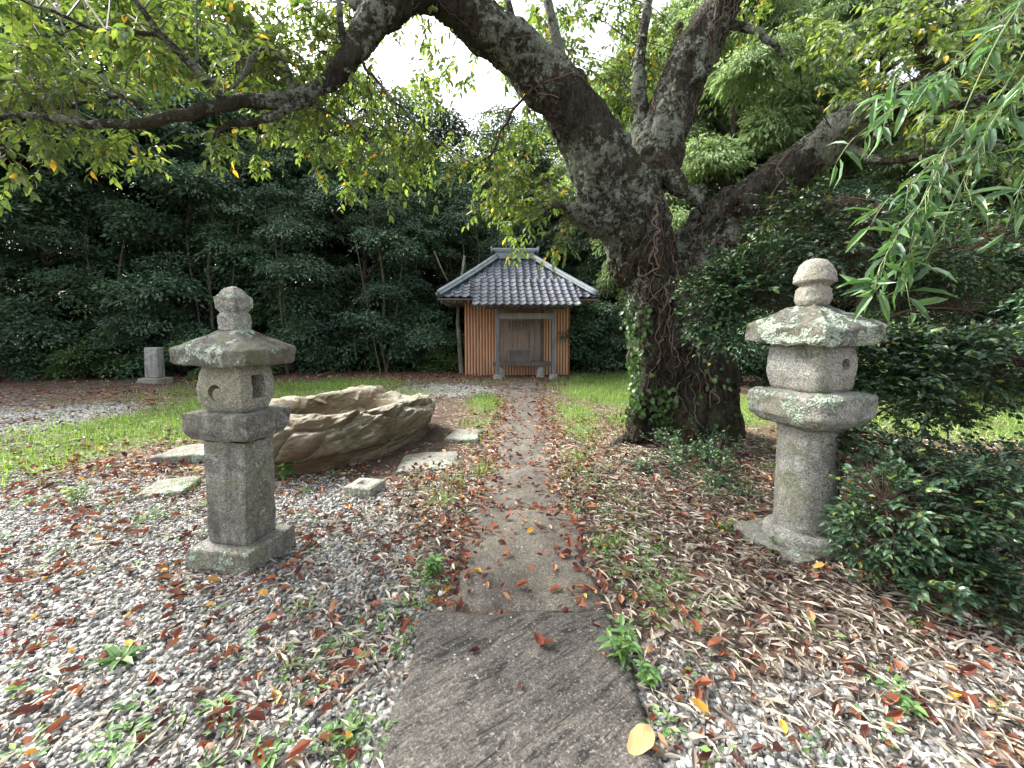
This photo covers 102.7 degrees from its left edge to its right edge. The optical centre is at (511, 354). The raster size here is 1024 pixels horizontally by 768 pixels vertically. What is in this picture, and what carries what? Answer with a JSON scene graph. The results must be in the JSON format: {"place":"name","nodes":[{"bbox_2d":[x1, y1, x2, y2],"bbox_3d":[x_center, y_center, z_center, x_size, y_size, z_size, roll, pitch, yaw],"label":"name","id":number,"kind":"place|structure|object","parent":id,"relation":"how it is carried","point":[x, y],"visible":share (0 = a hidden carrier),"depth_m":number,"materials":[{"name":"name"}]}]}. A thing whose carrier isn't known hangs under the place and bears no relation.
{"place":"outdoors","nodes":[
{"label":"outdoors","id":0,"kind":"place"},
{"bbox_2d":[433,251,447,281],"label":"broken branch","id":1,"kind":"object","parent":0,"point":[440,266],"visible":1,"depth_m":14.40,"materials":[{"name":"brown wood"}]},
{"bbox_2d":[9,0,985,282],"label":"sky","id":2,"kind":"structure","parent":0,"point":[490,91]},
{"bbox_2d":[0,289,1023,767],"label":"ground","id":3,"kind":"structure","parent":0,"point":[444,421],"depth_m":2.34,"materials":[{"name":"gravel"}]},
{"bbox_2d":[0,281,19,371],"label":"bush","id":4,"kind":"object","parent":3,"relation":"on","point":[8,283],"visible":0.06,"depth_m":12.34,"materials":[{"name":"teal plant"}]},
{"bbox_2d":[0,296,95,381],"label":"bush","id":5,"kind":"object","parent":3,"relation":"on","point":[38,323],"visible":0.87,"depth_m":11.59,"materials":[{"name":"teal plant"}]},
{"bbox_2d":[0,16,142,349],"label":"evergreen tree","id":6,"kind":"object","parent":3,"relation":"on","point":[10,279],"visible":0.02,"depth_m":15.73,"materials":[{"name":"green plant"}]},
{"bbox_2d":[57,479,93,505],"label":"seedling","id":7,"kind":"object","parent":3,"relation":"on","point":[73,498],"visible":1,"depth_m":3.37,"materials":[{"name":"green plant"}]},
{"bbox_2d":[5,274,152,360],"bbox_3d":[-15.743,-1.180,15.616,4.885,3.886,4.792,1,4,9],"label":"bush","id":8,"kind":"object","parent":3,"relation":"on","point":[79,314],"visible":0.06,"depth_m":15.20,"materials":[{"name":"green plant"}]},
{"bbox_2d":[2,190,178,375],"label":"slender tree","id":9,"kind":"object","parent":3,"relation":"on","point":[107,204],"visible":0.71,"depth_m":12.21,"materials":[{"name":"teal plant"}]},
{"bbox_2d":[0,66,186,349],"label":"evergreen tree","id":10,"kind":"object","parent":3,"relation":"on","point":[25,265],"visible":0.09,"depth_m":13.02,"materials":[{"name":"teal plant"}]},
{"bbox_2d":[0,9,197,373],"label":"evergreen tree","id":11,"kind":"object","parent":3,"relation":"on","point":[33,211],"visible":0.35,"depth_m":12.36,"materials":[{"name":"green plant"}]},
{"bbox_2d":[32,330,165,380],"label":"bush","id":12,"kind":"object","parent":3,"relation":"on","point":[77,360],"visible":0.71,"depth_m":11.75,"materials":[{"name":"green plant"}]},
{"bbox_2d":[0,0,244,279],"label":"tall tree","id":13,"kind":"object","parent":3,"relation":"on","point":[52,17],"visible":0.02,"depth_m":14.66,"materials":[{"name":"green plant"}]},
{"bbox_2d":[81,296,217,379],"bbox_3d":[-10.964,-0.438,12.865,4.091,2.793,3.568,2,4,31],"label":"bush","id":14,"kind":"object","parent":3,"relation":"on","point":[165,313],"visible":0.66,"depth_m":12.29,"materials":[{"name":"teal plant"}]},
{"bbox_2d":[77,39,225,303],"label":"tall tree","id":15,"kind":"object","parent":3,"relation":"on","point":[119,67],"depth_m":18.91,"materials":[{"name":"green plant"}]},
{"bbox_2d":[34,62,273,314],"bbox_3d":[-13.131,-5.230,16.576,8.399,11.812,8.263,2,4,33],"label":"evergreen tree","id":16,"kind":"object","parent":3,"relation":"on","point":[157,239],"visible":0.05,"depth_m":14.24,"materials":[{"name":"green plant"}]},
{"bbox_2d":[136,347,173,383],"bbox_3d":[-9.817,0.309,11.254,0.726,1.022,0.532,0,4,8],"label":"memorial stone","id":17,"kind":"object","parent":3,"relation":"on","point":[154,367],"visible":0.99,"depth_m":11.14,"materials":[{"name":"stone"}]},
{"bbox_2d":[132,475,201,500],"bbox_3d":[-3.103,1.248,3.723,0.393,0.155,0.440,-1,4,-20],"label":"flat stone","id":18,"kind":"object","parent":3,"relation":"on","point":[162,487],"visible":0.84,"depth_m":3.64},
{"bbox_2d":[90,259,256,340],"bbox_3d":[-12.596,-1.548,16.022,4.981,4.798,4.343,-2,4,-30],"label":"bush","id":19,"kind":"object","parent":3,"relation":"on","point":[214,293],"visible":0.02,"depth_m":15.43,"materials":[{"name":"teal plant"}]},
{"bbox_2d":[149,444,204,464],"bbox_3d":[-3.539,1.146,4.717,0.826,0.156,0.525,-1,4,-10],"label":"flat stone","id":20,"kind":"object","parent":3,"relation":"on","point":[192,453],"visible":0.45,"depth_m":4.49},
{"bbox_2d":[32,70,332,370],"bbox_3d":[-10.735,-4.264,14.587,8.080,10.315,8.350,1,4,15],"label":"evergreen tree","id":21,"kind":"object","parent":3,"relation":"on","point":[140,290],"visible":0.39,"depth_m":12.80,"materials":[{"name":"teal plant"}]},
{"bbox_2d":[107,157,263,334],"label":"slender tree","id":22,"kind":"object","parent":3,"relation":"on","point":[210,278],"visible":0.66,"depth_m":12.92,"materials":[{"name":"teal plant"}]},
{"bbox_2d":[162,333,285,380],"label":"bush","id":23,"kind":"object","parent":3,"relation":"on","point":[198,369],"visible":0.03,"depth_m":11.90,"materials":[{"name":"green plant"}]},
{"bbox_2d":[152,13,355,331],"bbox_3d":[-11.229,-6.921,18.003,9.733,14.971,8.130,2,4,32],"label":"tall tree","id":24,"kind":"object","parent":3,"relation":"on","point":[205,59],"visible":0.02,"depth_m":15.92,"materials":[{"name":"green plant"}]},
{"bbox_2d":[157,108,358,330],"bbox_3d":[-9.959,-4.990,17.082,7.932,11.339,8.063,0,4,8],"label":"evergreen tree","id":25,"kind":"object","parent":3,"relation":"on","point":[335,247],"visible":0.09,"depth_m":14.96,"materials":[{"name":"green plant"}]},
{"bbox_2d":[246,738,286,767],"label":"rosette","id":26,"kind":"object","parent":3,"relation":"on","point":[270,760],"visible":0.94,"depth_m":1.37,"materials":[{"name":"green plant"}]},
{"bbox_2d":[216,289,321,368],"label":"bush","id":27,"kind":"object","parent":3,"relation":"on","point":[259,319],"visible":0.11,"depth_m":14.76,"materials":[{"name":"green plant"}]},
{"bbox_2d":[186,132,368,367],"bbox_3d":[-8.351,-3.561,15.345,6.182,8.693,6.082,-2,4,-30],"label":"evergreen tree","id":28,"kind":"object","parent":3,"relation":"on","point":[288,156],"visible":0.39,"depth_m":13.87,"materials":[{"name":"green plant"}]},
{"bbox_2d":[223,180,339,373],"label":"slender tree","id":29,"kind":"object","parent":3,"relation":"on","point":[280,233],"visible":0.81,"depth_m":12.71,"materials":[{"name":"teal plant"}]},
{"bbox_2d":[277,461,295,480],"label":"seedling","id":30,"kind":"object","parent":3,"relation":"on","point":[287,472],"visible":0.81,"depth_m":3.91,"materials":[{"name":"green plant"}]},
{"bbox_2d":[282,354,295,369],"bbox_3d":[-8.007,0.115,14.699,0.430,0.997,0.200,0,4,0],"label":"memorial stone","id":31,"kind":"object","parent":3,"relation":"on","point":[292,365],"visible":0.21,"depth_m":14.63,"materials":[{"name":"stone"}]},
{"bbox_2d":[266,301,363,374],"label":"bush","id":32,"kind":"object","parent":3,"relation":"on","point":[301,331],"visible":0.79,"depth_m":13.45,"materials":[{"name":"teal plant"}]},
{"bbox_2d":[286,273,371,363],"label":"bush","id":33,"kind":"object","parent":3,"relation":"on","point":[320,296],"visible":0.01,"depth_m":16.99,"materials":[{"name":"teal plant"}]},
{"bbox_2d":[252,139,448,369],"bbox_3d":[-5.572,-3.225,14.726,6.534,8.072,6.324,-1,4,-15],"label":"evergreen tree","id":34,"kind":"object","parent":3,"relation":"on","point":[370,248],"visible":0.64,"depth_m":13.55,"materials":[{"name":"teal plant"}]},
{"bbox_2d":[269,385,434,478],"bbox_3d":[-2.041,0.876,5.147,1.576,0.764,2.902,2,4,24],"label":"boulder","id":35,"kind":"object","parent":3,"relation":"on","point":[334,430],"visible":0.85,"depth_m":4.55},
{"bbox_2d":[259,132,448,349],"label":"evergreen tree","id":36,"kind":"object","parent":3,"relation":"on","point":[369,258],"visible":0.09,"depth_m":16.50,"materials":[{"name":"teal plant"}]},
{"bbox_2d":[315,265,407,367],"bbox_3d":[-5.824,-1.341,16.372,4.625,4.456,4.033,-1,4,-15],"label":"bush","id":37,"kind":"object","parent":3,"relation":"on","point":[355,297],"visible":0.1,"depth_m":15.50,"materials":[{"name":"teal plant"}]},
{"bbox_2d":[342,478,385,497],"bbox_3d":[-1.323,1.217,3.676,0.279,0.152,0.257,1,4,12],"label":"square stone","id":38,"kind":"object","parent":3,"relation":"on","point":[365,487],"visible":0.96,"depth_m":3.59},
{"bbox_2d":[287,51,443,354],"bbox_3d":[-7.428,-6.396,19.225,9.134,14.049,7.629,-2,4,-25],"label":"tall tree","id":39,"kind":"object","parent":3,"relation":"on","point":[353,103],"visible":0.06,"depth_m":17.97,"materials":[{"name":"green plant"}]},
{"bbox_2d":[344,335,420,369],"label":"bush","id":40,"kind":"object","parent":3,"relation":"on","point":[371,359],"visible":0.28,"depth_m":14.45,"materials":[{"name":"green plant"}]},
{"bbox_2d":[329,194,437,373],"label":"slender tree","id":41,"kind":"object","parent":3,"relation":"on","point":[368,228],"visible":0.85,"depth_m":13.34,"materials":[{"name":"teal plant"}]},
{"bbox_2d":[366,300,463,371],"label":"bush","id":42,"kind":"object","parent":3,"relation":"on","point":[428,327],"visible":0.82,"depth_m":13.89,"materials":[{"name":"teal plant"}]},
{"bbox_2d":[337,90,494,280],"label":"tall tree","id":43,"kind":"object","parent":3,"relation":"on","point":[454,121],"visible":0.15,"depth_m":19.38,"materials":[{"name":"green plant"}]},
{"bbox_2d":[395,451,458,473],"bbox_3d":[-0.906,1.221,4.498,0.647,0.153,0.643,0,4,-8],"label":"flat stone","id":44,"kind":"object","parent":3,"relation":"on","point":[408,460],"visible":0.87,"depth_m":4.45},
{"bbox_2d":[419,553,446,578],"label":"seedling","id":45,"kind":"object","parent":3,"relation":"on","point":[432,565],"visible":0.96,"depth_m":2.37,"materials":[{"name":"green plant"}]},
{"bbox_2d":[407,330,464,371],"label":"bush","id":46,"kind":"object","parent":3,"relation":"on","point":[451,360],"visible":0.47,"depth_m":13.95,"materials":[{"name":"green plant"}]},
{"bbox_2d":[407,293,464,358],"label":"bush","id":47,"kind":"object","parent":3,"relation":"on","point":[430,303],"visible":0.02,"depth_m":16.89,"materials":[{"name":"green plant"}]},
{"bbox_2d":[385,139,488,289],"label":"evergreen tree","id":48,"kind":"object","parent":3,"relation":"on","point":[438,169],"depth_m":24.55,"materials":[{"name":"green plant"}]},
{"bbox_2d":[388,168,502,357],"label":"evergreen tree","id":49,"kind":"object","parent":3,"relation":"on","point":[457,189],"visible":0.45,"depth_m":15.99,"materials":[{"name":"green plant"}]},
{"bbox_2d":[441,307,464,332],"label":"bush","id":50,"kind":"object","parent":3,"relation":"on","point":[445,310],"depth_m":16.47,"materials":[{"name":"teal plant"}]},
{"bbox_2d":[456,256,465,373],"bbox_3d":[-1.692,-1.257,13.521,0.312,4.039,0.535,0,4,0],"label":"bare trunk","id":51,"kind":"object","parent":3,"relation":"on","point":[460,360],"visible":0.71,"depth_m":13.46,"materials":[{"name":"brown plant"}]},
{"bbox_2d":[433,156,493,276],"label":"sunlit tree","id":52,"kind":"object","parent":3,"relation":"on","point":[468,196],"visible":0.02,"depth_m":22.84,"materials":[{"name":"green plant"}]},
{"bbox_2d":[444,429,483,442],"bbox_3d":[-0.631,1.136,5.564,0.466,0.152,0.581,0,4,5],"label":"flat stone","id":53,"kind":"object","parent":3,"relation":"on","point":[464,435],"visible":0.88,"depth_m":5.41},
{"bbox_2d":[438,156,508,273],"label":"evergreen tree","id":54,"kind":"object","parent":3,"relation":"on","point":[486,229],"visible":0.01,"depth_m":25.58,"materials":[{"name":"green plant"}]},
{"bbox_2d":[430,193,525,316],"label":"slender tree","id":55,"kind":"object","parent":3,"relation":"on","point":[495,241],"visible":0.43,"depth_m":15.09,"materials":[{"name":"teal plant"}]},
{"bbox_2d":[443,104,558,266],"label":"tall tree","id":56,"kind":"object","parent":3,"relation":"on","point":[479,146],"visible":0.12,"depth_m":19.98,"materials":[{"name":"green plant"}]},
{"bbox_2d":[0,0,1023,452],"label":"cherry tree","id":57,"kind":"object","parent":3,"relation":"on","point":[602,136],"visible":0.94,"depth_m":4.54,"materials":[{"name":"green plant"}]},
{"bbox_2d":[619,301,742,434],"bbox_3d":[2.186,0.150,5.157,1.638,1.631,0.791,1,4,10],"label":"ivy","id":58,"kind":"object","parent":57,"relation":"attached to","point":[630,334],"visible":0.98,"depth_m":5.03,"materials":[{"name":"green plant"}]},
{"bbox_2d":[379,0,1003,441],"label":"creeping vine","id":59,"kind":"object","parent":57,"relation":"attached to","point":[655,248],"visible":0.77,"depth_m":4.92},
{"bbox_2d":[0,402,1023,767],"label":"dry bamboo leaves","id":60,"kind":"object","parent":3,"relation":"on","point":[776,670],"visible":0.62,"depth_m":2.01,"materials":[{"name":"beige plant"}]},
{"bbox_2d":[0,417,1023,767],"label":"leaf mould","id":61,"kind":"object","parent":3,"relation":"on","point":[192,683],"visible":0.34,"depth_m":2.20,"materials":[{"name":"brown plant"}]},
{"bbox_2d":[0,365,1023,767],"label":"fallen leaves","id":62,"kind":"object","parent":3,"relation":"on","point":[256,714],"depth_m":2.32,"materials":[{"name":"plant"}]},
{"bbox_2d":[0,367,1023,767],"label":"weeds","id":63,"kind":"object","parent":3,"relation":"on","point":[306,725],"visible":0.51,"depth_m":1.84,"materials":[{"name":"green plant"}]},
{"bbox_2d":[435,246,599,379],"bbox_3d":[0.108,-1.556,14.104,4.981,4.394,5.235,0,4,-3],"label":"shrine","id":64,"kind":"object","parent":3,"relation":"on","point":[525,305],"visible":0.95,"depth_m":12.92,"materials":[{"name":"tile"}]},
{"bbox_2d":[506,312,516,360],"bbox_3d":[-0.016,-0.575,12.916,0.345,1.530,0.026,0,4,-3],"label":"door","id":65,"kind":"structure","parent":64,"relation":"in","point":[511,324],"depth_m":12.91,"materials":[{"name":"brown wood"}]},
{"bbox_2d":[508,349,530,361],"bbox_3d":[0.226,0.023,12.527,0.700,0.375,0.320,0,4,-3],"label":"offertory box","id":66,"kind":"object","parent":64,"relation":"on","point":[519,355],"visible":1,"depth_m":12.39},
{"bbox_2d":[499,309,540,360],"bbox_3d":[0.255,-0.674,12.979,1.329,1.940,0.076,0,4,-3],"label":"door panel","id":67,"kind":"structure","parent":64,"relation":"in","point":[534,325],"depth_m":12.96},
{"bbox_2d":[517,312,527,348],"bbox_3d":[0.355,-0.576,12.936,0.345,1.530,0.026,0,4,-3],"label":"door","id":68,"kind":"structure","parent":64,"relation":"in","point":[522,324],"depth_m":12.93,"materials":[{"name":"brown wood"}]},
{"bbox_2d":[492,155,574,251],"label":"evergreen tree","id":69,"kind":"object","parent":3,"relation":"on","point":[532,180],"visible":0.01,"depth_m":26.03,"materials":[{"name":"teal plant"}]},
{"bbox_2d":[480,182,589,309],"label":"evergreen tree","id":70,"kind":"object","parent":3,"relation":"on","point":[545,241],"visible":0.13,"depth_m":17.95,"materials":[{"name":"green plant"}]},
{"bbox_2d":[510,117,599,273],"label":"tall tree","id":71,"kind":"object","parent":3,"relation":"on","point":[542,170],"visible":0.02,"depth_m":20.77,"materials":[{"name":"green plant"}]},
{"bbox_2d":[547,217,624,344],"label":"evergreen tree","id":72,"kind":"object","parent":3,"relation":"on","point":[570,270],"visible":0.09,"depth_m":16.75,"materials":[{"name":"teal plant"}]},
{"bbox_2d":[547,299,629,374],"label":"bush","id":73,"kind":"object","parent":3,"relation":"on","point":[584,326],"visible":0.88,"depth_m":13.63,"materials":[{"name":"teal plant"}]},
{"bbox_2d":[569,306,617,364],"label":"bush","id":74,"kind":"object","parent":3,"relation":"on","point":[571,360],"visible":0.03,"depth_m":17.01,"materials":[{"name":"green plant"}]},
{"bbox_2d":[572,268,622,357],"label":"bush","id":75,"kind":"object","parent":3,"relation":"on","point":[599,299],"depth_m":19.87,"materials":[{"name":"teal plant"}]},
{"bbox_2d":[582,329,627,368],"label":"bush","id":76,"kind":"object","parent":3,"relation":"on","point":[614,333],"visible":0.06,"depth_m":14.92,"materials":[{"name":"green plant"}]},
{"bbox_2d":[605,295,624,346],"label":"bush","id":77,"kind":"object","parent":3,"relation":"on","point":[613,301],"depth_m":17.18,"materials":[{"name":"teal plant"}]},
{"bbox_2d":[545,24,722,363],"bbox_3d":[4.552,-5.644,15.938,7.179,12.779,7.359,3,5,41],"label":"camphor tree","id":78,"kind":"object","parent":3,"relation":"on","point":[607,286],"visible":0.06,"depth_m":15.05,"materials":[{"name":"green plant"}]},
{"bbox_2d":[632,442,654,446],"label":"flat stone","id":79,"kind":"object","parent":3,"relation":"on","point":[645,445],"visible":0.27,"depth_m":5.08,"materials":[{"name":"grey stone"}]},
{"bbox_2d":[634,654,663,688],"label":"seedling","id":80,"kind":"object","parent":3,"relation":"on","point":[647,677],"visible":0.94,"depth_m":1.65,"materials":[{"name":"green plant"}]},
{"bbox_2d":[622,421,760,501],"bbox_3d":[1.832,1.062,4.320,1.214,0.470,1.822,2,4,25],"label":"creeping shrub","id":81,"kind":"object","parent":3,"relation":"on","point":[713,452],"visible":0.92,"depth_m":4.17,"materials":[{"name":"green plant"}]},
{"bbox_2d":[718,519,735,534],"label":"seedling","id":82,"kind":"object","parent":3,"relation":"on","point":[730,524],"visible":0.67,"depth_m":2.87,"materials":[{"name":"green plant"}]},
{"bbox_2d":[627,0,872,363],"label":"camphor tree","id":83,"kind":"object","parent":3,"relation":"on","point":[709,121],"visible":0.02,"depth_m":14.06,"materials":[{"name":"green plant"}]},
{"bbox_2d":[727,304,775,386],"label":"bush","id":84,"kind":"object","parent":3,"relation":"on","point":[760,358],"visible":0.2,"depth_m":10.28,"materials":[{"name":"teal plant"}]},
{"bbox_2d":[626,0,882,351],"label":"camphor tree","id":85,"kind":"object","parent":3,"relation":"on","point":[733,152],"visible":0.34,"depth_m":10.94,"materials":[{"name":"green plant"}]},
{"bbox_2d":[768,536,780,546],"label":"seedling","id":86,"kind":"object","parent":3,"relation":"on","point":[772,538],"visible":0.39,"depth_m":2.60,"materials":[{"name":"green plant"}]},
{"bbox_2d":[743,279,852,366],"bbox_3d":[9.992,-0.890,14.603,4.885,3.886,4.792,-1,4,-21],"label":"bush","id":87,"kind":"object","parent":3,"relation":"on","point":[835,306],"depth_m":14.37,"materials":[{"name":"green plant"}]},
{"bbox_2d":[708,146,894,311],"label":"evergreen tree","id":88,"kind":"object","parent":3,"relation":"on","point":[850,308],"depth_m":14.27,"materials":[{"name":"teal plant"}]},
{"bbox_2d":[734,258,887,566],"bbox_3d":[1.888,0.371,2.662,0.632,1.967,0.624,-1,4,-20],"label":"stone lantern","id":89,"kind":"object","parent":3,"relation":"on","point":[809,402],"visible":0.91,"depth_m":2.51,"materials":[{"name":"stone"}]},
{"bbox_2d":[665,174,1023,496],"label":"camellia tree","id":90,"kind":"object","parent":3,"relation":"on","point":[923,356],"visible":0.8,"depth_m":3.02,"materials":[{"name":"green plant"}]},
{"bbox_2d":[756,176,958,344],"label":"evergreen tree","id":91,"kind":"object","parent":3,"relation":"on","point":[860,189],"visible":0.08,"depth_m":10.16,"materials":[{"name":"teal plant"}]},
{"bbox_2d":[745,0,1023,345],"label":"camphor tree","id":92,"kind":"object","parent":3,"relation":"on","point":[841,80],"visible":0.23,"depth_m":10.56,"materials":[{"name":"green plant"}]},
{"bbox_2d":[888,691,928,719],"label":"seedling","id":93,"kind":"object","parent":3,"relation":"on","point":[906,700],"visible":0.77,"depth_m":1.51,"materials":[{"name":"green plant"}]},
{"bbox_2d":[856,307,963,399],"bbox_3d":[8.416,0.033,9.742,3.834,2.303,3.908,-2,4,-25],"label":"bush","id":94,"kind":"object","parent":3,"relation":"on","point":[892,321],"visible":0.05,"depth_m":8.51,"materials":[{"name":"green plant"}]},
{"bbox_2d":[815,421,1023,644],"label":"shrub","id":95,"kind":"object","parent":3,"relation":"on","point":[934,549],"visible":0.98,"depth_m":2.11,"materials":[{"name":"green plant"}]},
{"bbox_2d":[827,0,1023,323],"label":"bamboo spray","id":96,"kind":"object","parent":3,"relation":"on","point":[934,93],"visible":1,"depth_m":1.40,"materials":[{"name":"green plant"}]},
{"bbox_2d":[867,48,1023,374],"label":"evergreen tree","id":97,"kind":"object","parent":3,"relation":"on","point":[907,172],"visible":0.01,"depth_m":12.76,"materials":[{"name":"green plant"}]},
{"bbox_2d":[896,100,1023,393],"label":"evergreen tree","id":98,"kind":"object","parent":3,"relation":"on","point":[1016,261],"visible":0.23,"depth_m":9.15,"materials":[{"name":"green plant"}]},
{"bbox_2d":[900,37,1023,302],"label":"camphor tree","id":99,"kind":"object","parent":3,"relation":"on","point":[935,121],"visible":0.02,"depth_m":10.63,"materials":[{"name":"green plant"}]},
{"bbox_2d":[975,288,1023,376],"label":"bush","id":100,"kind":"object","parent":3,"relation":"on","point":[1018,317],"visible":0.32,"depth_m":8.08,"materials":[{"name":"teal plant"}]},
{"bbox_2d":[0,378,1023,767],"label":"gravel","id":101,"kind":"structure","parent":0,"point":[186,744],"depth_m":1.91,"materials":[{"name":"gravel"}]},
{"bbox_2d":[78,639,151,672],"bbox_3d":[-1.712,1.311,1.791,0.225,0.044,0.223,0,4,0],"label":"rosette","id":102,"kind":"object","parent":101,"relation":"on","point":[113,651],"visible":1,"depth_m":1.80,"materials":[{"name":"green plant"}]},
{"bbox_2d":[168,286,295,576],"bbox_3d":[-1.714,0.453,2.575,0.547,1.752,0.422,1,4,11],"label":"stone lantern","id":103,"kind":"object","parent":101,"relation":"on","point":[237,422],"visible":0.99,"depth_m":2.47,"materials":[{"name":"stone"}]},
{"bbox_2d":[320,710,363,746],"bbox_3d":[-0.613,1.340,1.463,0.162,0.026,0.146,0,4,0],"label":"rosette","id":104,"kind":"object","parent":101,"relation":"on","point":[343,724],"visible":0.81,"depth_m":1.47,"materials":[{"name":"green plant"}]},
{"bbox_2d":[0,368,1023,556],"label":"grass","id":105,"kind":"structure","parent":0,"point":[368,383],"depth_m":6.58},
{"bbox_2d":[369,382,659,767],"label":"path","id":106,"kind":"structure","parent":0,"point":[574,701],"depth_m":1.72,"materials":[{"name":"stone"}]},
{"bbox_2d":[594,613,642,666],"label":"seedling","id":107,"kind":"object","parent":106,"relation":"on","point":[622,653],"visible":0.96,"depth_m":1.76,"materials":[{"name":"green plant"}]}
]}

